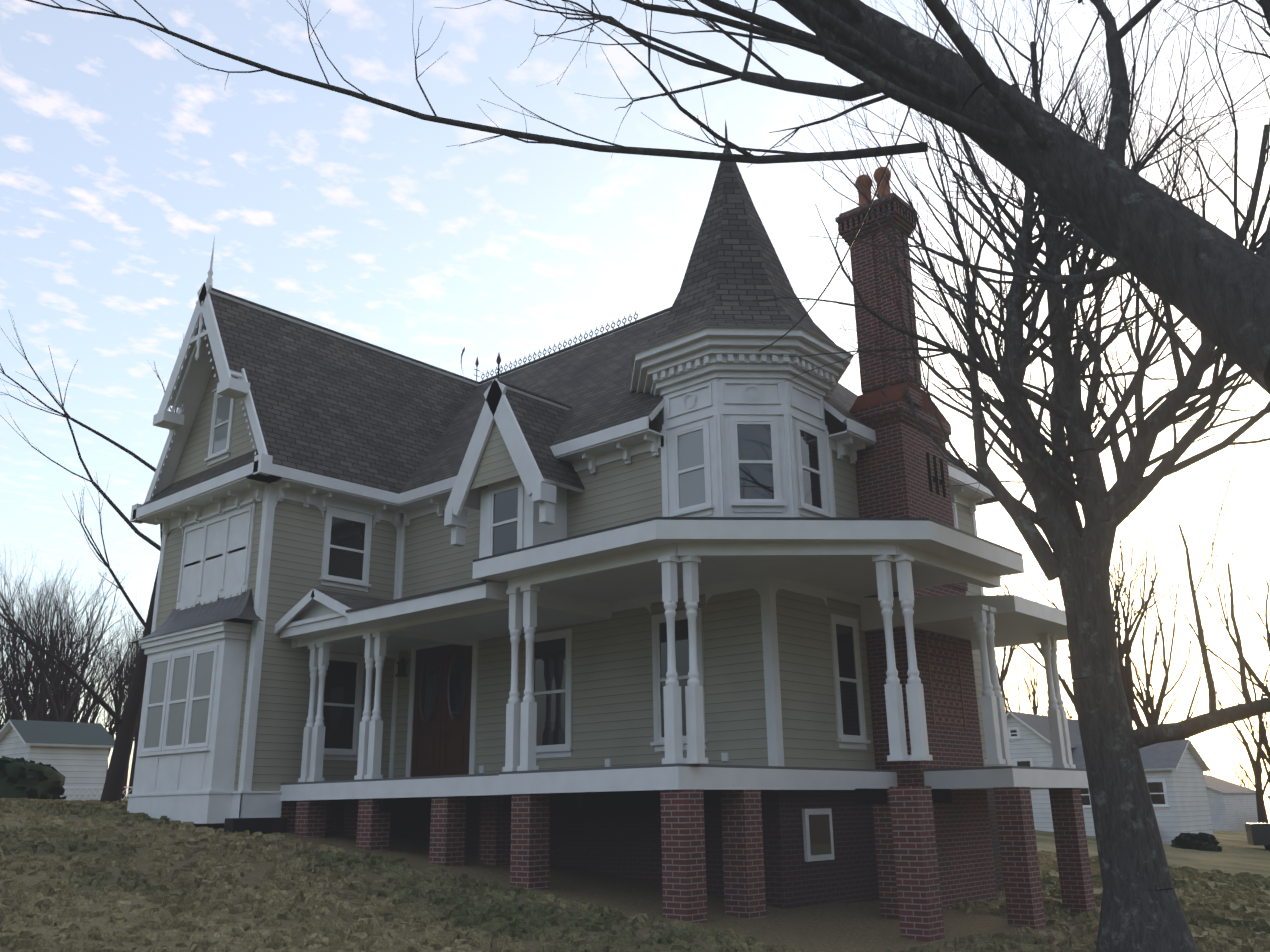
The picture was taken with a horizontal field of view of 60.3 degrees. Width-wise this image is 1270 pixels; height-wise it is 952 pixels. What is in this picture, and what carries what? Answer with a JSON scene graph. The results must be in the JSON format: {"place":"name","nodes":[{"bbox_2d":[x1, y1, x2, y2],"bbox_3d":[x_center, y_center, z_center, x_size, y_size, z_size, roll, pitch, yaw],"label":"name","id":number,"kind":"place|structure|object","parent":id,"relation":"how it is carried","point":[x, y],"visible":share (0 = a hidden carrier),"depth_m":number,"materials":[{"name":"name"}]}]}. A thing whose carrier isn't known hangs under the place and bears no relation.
{"place":"outdoors","nodes":[
{"label":"outdoors","id":0,"kind":"place"},
{"bbox_2d":[0,796,1269,951],"bbox_3d":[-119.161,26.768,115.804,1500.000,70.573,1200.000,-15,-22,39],"label":"ground","id":1,"kind":"structure","parent":0,"point":[863,926],"depth_m":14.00,"materials":[{"name":"green plant"}]},
{"bbox_2d":[0,590,22,641],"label":"tree","id":2,"kind":"object","parent":1,"relation":"on","point":[13,620],"visible":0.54,"depth_m":54.70,"materials":[{"name":"brown plant"}]},
{"bbox_2d":[0,625,29,711],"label":"tree","id":3,"kind":"object","parent":1,"relation":"on","point":[2,705],"visible":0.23,"depth_m":92.14,"materials":[{"name":"brown plant"}]},
{"bbox_2d":[0,657,29,729],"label":"tree","id":4,"kind":"object","parent":1,"relation":"on","point":[1,716],"visible":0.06,"depth_m":101.71,"materials":[{"name":"brown plant"}]},
{"bbox_2d":[0,649,31,722],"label":"tree","id":5,"kind":"object","parent":1,"relation":"on","point":[15,691],"visible":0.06,"depth_m":105.62,"materials":[{"name":"brown plant"}]},
{"bbox_2d":[8,652,29,718],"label":"tree","id":6,"kind":"object","parent":1,"relation":"on","point":[12,683],"visible":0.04,"depth_m":104.98,"materials":[{"name":"brown plant"}]},
{"bbox_2d":[0,590,50,691],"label":"tree","id":7,"kind":"object","parent":1,"relation":"on","point":[6,661],"visible":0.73,"depth_m":51.83,"materials":[{"name":"brown plant"}]},
{"bbox_2d":[0,600,57,721],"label":"tree","id":8,"kind":"object","parent":1,"relation":"on","point":[14,694],"visible":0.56,"depth_m":56.90,"materials":[{"name":"brown plant"}]},
{"bbox_2d":[1,655,63,726],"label":"tree","id":9,"kind":"object","parent":1,"relation":"on","point":[22,705],"visible":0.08,"depth_m":103.11,"materials":[{"name":"brown plant"}]},
{"bbox_2d":[0,756,66,799],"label":"shrub","id":10,"kind":"object","parent":1,"relation":"on","point":[22,777],"visible":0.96,"depth_m":31.52,"materials":[{"name":"green plant"}]},
{"bbox_2d":[0,658,76,728],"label":"tree","id":11,"kind":"object","parent":1,"relation":"on","point":[19,702],"visible":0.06,"depth_m":92.24,"materials":[{"name":"brown plant"}]},
{"bbox_2d":[0,541,85,720],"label":"tree","id":12,"kind":"object","parent":1,"relation":"on","point":[23,700],"visible":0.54,"depth_m":61.99,"materials":[{"name":"brown plant"}]},
{"bbox_2d":[0,653,86,717],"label":"tree","id":13,"kind":"object","parent":1,"relation":"on","point":[29,694],"visible":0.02,"depth_m":105.92,"materials":[{"name":"brown plant"}]},
{"bbox_2d":[0,573,90,720],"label":"tree","id":14,"kind":"object","parent":1,"relation":"on","point":[35,681],"visible":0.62,"depth_m":56.87,"materials":[{"name":"brown plant"}]},
{"bbox_2d":[0,623,97,720],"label":"tree","id":15,"kind":"object","parent":1,"relation":"on","point":[20,712],"visible":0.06,"depth_m":88.00,"materials":[{"name":"brown plant"}]},
{"bbox_2d":[0,578,102,719],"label":"tree","id":16,"kind":"object","parent":1,"relation":"on","point":[14,707],"visible":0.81,"depth_m":52.47,"materials":[{"name":"brown plant"}]},
{"bbox_2d":[0,719,114,800],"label":"shed","id":17,"kind":"structure","parent":1,"relation":"on","point":[75,753],"depth_m":38.76,"materials":[{"name":"white wood"}]},
{"bbox_2d":[0,551,130,721],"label":"tree","id":18,"kind":"object","parent":1,"relation":"on","point":[51,700],"visible":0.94,"depth_m":52.05,"materials":[{"name":"brown plant"}]},
{"bbox_2d":[2,568,129,720],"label":"tree","id":19,"kind":"object","parent":1,"relation":"on","point":[44,712],"visible":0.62,"depth_m":71.81,"materials":[{"name":"brown plant"}]},
{"bbox_2d":[5,616,126,720],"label":"tree","id":20,"kind":"object","parent":1,"relation":"on","point":[88,693],"visible":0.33,"depth_m":89.36,"materials":[{"name":"brown plant"}]},
{"bbox_2d":[8,583,129,721],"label":"tree","id":21,"kind":"object","parent":1,"relation":"on","point":[74,705],"visible":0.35,"depth_m":73.97,"materials":[{"name":"brown plant"}]},
{"bbox_2d":[29,665,111,719],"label":"tree","id":22,"kind":"object","parent":1,"relation":"on","point":[93,697],"visible":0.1,"depth_m":110.13,"materials":[{"name":"brown plant"}]},
{"bbox_2d":[39,631,102,719],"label":"tree","id":23,"kind":"object","parent":1,"relation":"on","point":[68,682],"visible":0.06,"depth_m":85.48,"materials":[{"name":"brown plant"}]},
{"bbox_2d":[6,573,144,722],"bbox_3d":[-30.485,10.982,59.997,9.520,13.288,6.344,8,-19,-26],"label":"tree","id":24,"kind":"object","parent":1,"relation":"on","point":[58,702],"visible":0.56,"depth_m":60.12,"materials":[{"name":"brown plant"}]},
{"bbox_2d":[30,620,125,721],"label":"tree","id":25,"kind":"object","parent":1,"relation":"on","point":[96,712],"visible":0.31,"depth_m":99.71,"materials":[{"name":"brown plant"}]},
{"bbox_2d":[63,611,108,716],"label":"tree","id":26,"kind":"object","parent":1,"relation":"on","point":[69,686],"visible":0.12,"depth_m":85.99,"materials":[{"name":"brown plant"}]},
{"bbox_2d":[0,312,183,801],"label":"dead tree","id":27,"kind":"object","parent":1,"relation":"on","point":[114,783],"visible":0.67,"depth_m":28.24,"materials":[{"name":"brown plant"}]},
{"bbox_2d":[49,603,137,722],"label":"tree","id":28,"kind":"object","parent":1,"relation":"on","point":[77,714],"visible":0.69,"depth_m":67.15,"materials":[{"name":"brown plant"}]},
{"bbox_2d":[63,678,126,731],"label":"tree","id":29,"kind":"object","parent":1,"relation":"on","point":[106,725],"visible":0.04,"depth_m":107.75,"materials":[{"name":"brown plant"}]},
{"bbox_2d":[61,786,132,800],"bbox_3d":[-19.797,10.945,37.392,0.050,0.636,5.708,-15,-22,39],"label":"lattice fence","id":30,"kind":"object","parent":1,"relation":"on","point":[86,787],"visible":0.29,"depth_m":38.11,"materials":[{"name":"wood"}]},
{"bbox_2d":[68,667,127,734],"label":"tree","id":31,"kind":"object","parent":1,"relation":"on","point":[93,718],"visible":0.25,"depth_m":93.64,"materials":[{"name":"brown plant"}]},
{"bbox_2d":[90,658,127,775],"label":"tree","id":32,"kind":"object","parent":1,"relation":"on","point":[111,725],"visible":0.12,"depth_m":95.78,"materials":[{"name":"brown plant"}]},
{"bbox_2d":[84,628,139,735],"bbox_3d":[-30.651,14.078,65.101,4.437,10.335,8.525,1,-17,-5],"label":"tree","id":33,"kind":"object","parent":1,"relation":"on","point":[121,693],"visible":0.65,"depth_m":64.81,"materials":[{"name":"brown plant"}]},
{"bbox_2d":[98,610,141,798],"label":"tree","id":34,"kind":"object","parent":1,"relation":"on","point":[116,696],"visible":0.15,"depth_m":78.03,"materials":[{"name":"brown plant"}]},
{"bbox_2d":[107,626,142,727],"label":"tree","id":35,"kind":"object","parent":1,"relation":"on","point":[123,678],"visible":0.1,"depth_m":102.27,"materials":[{"name":"brown plant"}]},
{"bbox_2d":[104,611,146,715],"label":"tree","id":36,"kind":"object","parent":1,"relation":"on","point":[133,659],"visible":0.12,"depth_m":92.52,"materials":[{"name":"brown plant"}]},
{"bbox_2d":[117,592,143,797],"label":"tree","id":37,"kind":"object","parent":1,"relation":"on","point":[131,780],"visible":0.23,"depth_m":74.83,"materials":[{"name":"brown plant"}]},
{"bbox_2d":[224,817,287,833],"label":"step","id":38,"kind":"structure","parent":1,"relation":"on","point":[264,825],"depth_m":18.26,"materials":[{"name":"grey concrete"}]},
{"bbox_2d":[127,119,1095,942],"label":"house","id":39,"kind":"structure","parent":1,"relation":"on","point":[687,603],"depth_m":17.91,"materials":[{"name":"wood"}]},
{"bbox_2d":[759,0,947,350],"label":"service cable","id":40,"kind":"object","parent":39,"relation":"attached to","point":[864,216],"visible":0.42,"depth_m":14.06,"materials":[{"name":"plastic"}]},
{"bbox_2d":[26,0,1269,393],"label":"tree","id":41,"kind":"object","parent":1,"relation":"on","point":[1208,280],"visible":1,"depth_m":7.09,"materials":[{"name":"brown plant"}]},
{"bbox_2d":[720,0,1269,951],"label":"tree","id":42,"kind":"object","parent":1,"relation":"on","point":[1140,910],"visible":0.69,"depth_m":13.29,"materials":[{"name":"brown plant"}]},
{"bbox_2d":[984,543,1054,691],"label":"tree","id":43,"kind":"object","parent":1,"relation":"on","point":[1002,675],"visible":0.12,"depth_m":76.12,"materials":[{"name":"brown plant"}]},
{"bbox_2d":[995,643,1046,714],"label":"tree","id":44,"kind":"object","parent":1,"relation":"on","point":[1033,693],"visible":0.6,"depth_m":77.76,"materials":[{"name":"brown plant"}]},
{"bbox_2d":[1001,711,1081,831],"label":"house","id":45,"kind":"structure","parent":1,"relation":"on","point":[1029,740],"depth_m":49.57,"materials":[{"name":"white wood"}]},
{"bbox_2d":[1014,649,1077,719],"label":"tree","id":46,"kind":"object","parent":1,"relation":"on","point":[1069,715],"visible":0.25,"depth_m":87.06,"materials":[{"name":"brown plant"}]},
{"bbox_2d":[1050,579,1069,662],"bbox_3d":[25.053,12.148,62.885,5.796,15.953,8.278,-7,-18,20],"label":"tree","id":47,"kind":"object","parent":1,"relation":"on","point":[1063,653],"visible":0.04,"depth_m":60.91,"materials":[{"name":"brown plant"}]},
{"bbox_2d":[1013,663,1140,714],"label":"tree","id":48,"kind":"object","parent":1,"relation":"on","point":[1041,682],"visible":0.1,"depth_m":95.23,"materials":[{"name":"brown plant"}]},
{"bbox_2d":[977,485,1191,722],"bbox_3d":[25.766,9.867,61.549,7.323,19.736,12.817,11,-21,-35],"label":"tree","id":49,"kind":"object","parent":1,"relation":"on","point":[1129,689],"visible":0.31,"depth_m":60.25,"materials":[{"name":"brown plant"}]},
{"bbox_2d":[976,481,1207,708],"bbox_3d":[24.325,8.893,59.215,14.070,20.075,10.774,-8,-18,23],"label":"tree","id":50,"kind":"object","parent":1,"relation":"on","point":[1121,654],"visible":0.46,"depth_m":57.75,"materials":[{"name":"brown plant"}]},
{"bbox_2d":[1054,526,1219,727],"bbox_3d":[31.273,12.535,66.283,8.621,17.538,11.825,16,-23,-43],"label":"tree","id":51,"kind":"object","parent":1,"relation":"on","point":[1159,704],"visible":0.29,"depth_m":63.77,"materials":[{"name":"brown plant"}]},
{"bbox_2d":[1071,739,1212,844],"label":"house","id":52,"kind":"structure","parent":1,"relation":"on","point":[1174,771],"depth_m":46.80,"materials":[{"name":"white paint"},{"name":"roof shingle"},{"name":"dark glass"}]},
{"bbox_2d":[1066,641,1222,723],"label":"tree","id":53,"kind":"object","parent":1,"relation":"on","point":[1166,711],"visible":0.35,"depth_m":81.64,"materials":[{"name":"brown plant"}]},
{"bbox_2d":[1121,547,1181,722],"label":"tree","id":54,"kind":"object","parent":1,"relation":"on","point":[1150,698],"visible":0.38,"depth_m":68.06,"materials":[{"name":"brown plant"}]},
{"bbox_2d":[1065,579,1247,739],"bbox_3d":[28.365,11.871,59.617,6.427,15.163,10.119,13,-21,-37],"label":"tree","id":55,"kind":"object","parent":1,"relation":"on","point":[1147,708],"visible":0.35,"depth_m":60.07,"materials":[{"name":"brown plant"}]},
{"bbox_2d":[1145,700,1194,725],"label":"tree","id":56,"kind":"object","parent":1,"relation":"on","point":[1171,715],"visible":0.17,"depth_m":142.94,"materials":[{"name":"brown plant"}]},
{"bbox_2d":[1110,482,1269,697],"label":"tree","id":57,"kind":"object","parent":1,"relation":"on","point":[1259,683],"visible":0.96,"depth_m":54.35,"materials":[{"name":"brown plant"}]},
{"bbox_2d":[1171,832,1222,851],"bbox_3d":[22.021,14.457,42.979,1.854,0.844,1.907,-15,-22,39],"label":"shrub","id":58,"kind":"object","parent":1,"relation":"on","point":[1203,841],"visible":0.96,"depth_m":42.47,"materials":[{"name":"green plant"}]},
{"bbox_2d":[1168,583,1269,754],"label":"tree","id":59,"kind":"object","parent":1,"relation":"on","point":[1266,741],"visible":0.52,"depth_m":83.24,"materials":[{"name":"brown plant"}]},
{"bbox_2d":[1204,750,1255,783],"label":"tree","id":60,"kind":"object","parent":1,"relation":"on","point":[1239,767],"visible":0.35,"depth_m":161.18,"materials":[{"name":"brown plant"}]},
{"bbox_2d":[1204,775,1257,830],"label":"shed","id":61,"kind":"structure","parent":1,"relation":"on","point":[1232,806],"depth_m":95.20,"materials":[{"name":"white wood"}]},
{"bbox_2d":[1194,648,1269,765],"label":"tree","id":62,"kind":"object","parent":1,"relation":"on","point":[1263,753],"visible":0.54,"depth_m":62.91,"materials":[{"name":"brown plant"}]},
{"bbox_2d":[1198,613,1269,822],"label":"tree","id":63,"kind":"object","parent":1,"relation":"on","point":[1255,764],"visible":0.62,"depth_m":66.08,"materials":[{"name":"brown plant"}]},
{"bbox_2d":[1205,701,1269,822],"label":"tree","id":64,"kind":"object","parent":1,"relation":"on","point":[1263,789],"visible":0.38,"depth_m":124.54,"materials":[{"name":"brown plant"}]},
{"bbox_2d":[1218,733,1256,787],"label":"tree","id":65,"kind":"object","parent":1,"relation":"on","point":[1236,773],"visible":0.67,"depth_m":133.03,"materials":[{"name":"brown plant"}]},
{"bbox_2d":[1211,653,1269,784],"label":"tree","id":66,"kind":"object","parent":1,"relation":"on","point":[1264,762],"visible":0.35,"depth_m":79.64,"materials":[{"name":"brown plant"}]},
{"bbox_2d":[1245,823,1269,849],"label":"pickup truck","id":67,"kind":"object","parent":1,"relation":"on","point":[1258,833],"visible":0.81,"depth_m":47.90,"materials":[{"name":"white metal"}]},
{"bbox_2d":[0,0,1269,822],"label":"sky","id":68,"kind":"structure","parent":0,"point":[124,157],"materials":[{"name":"blue"}]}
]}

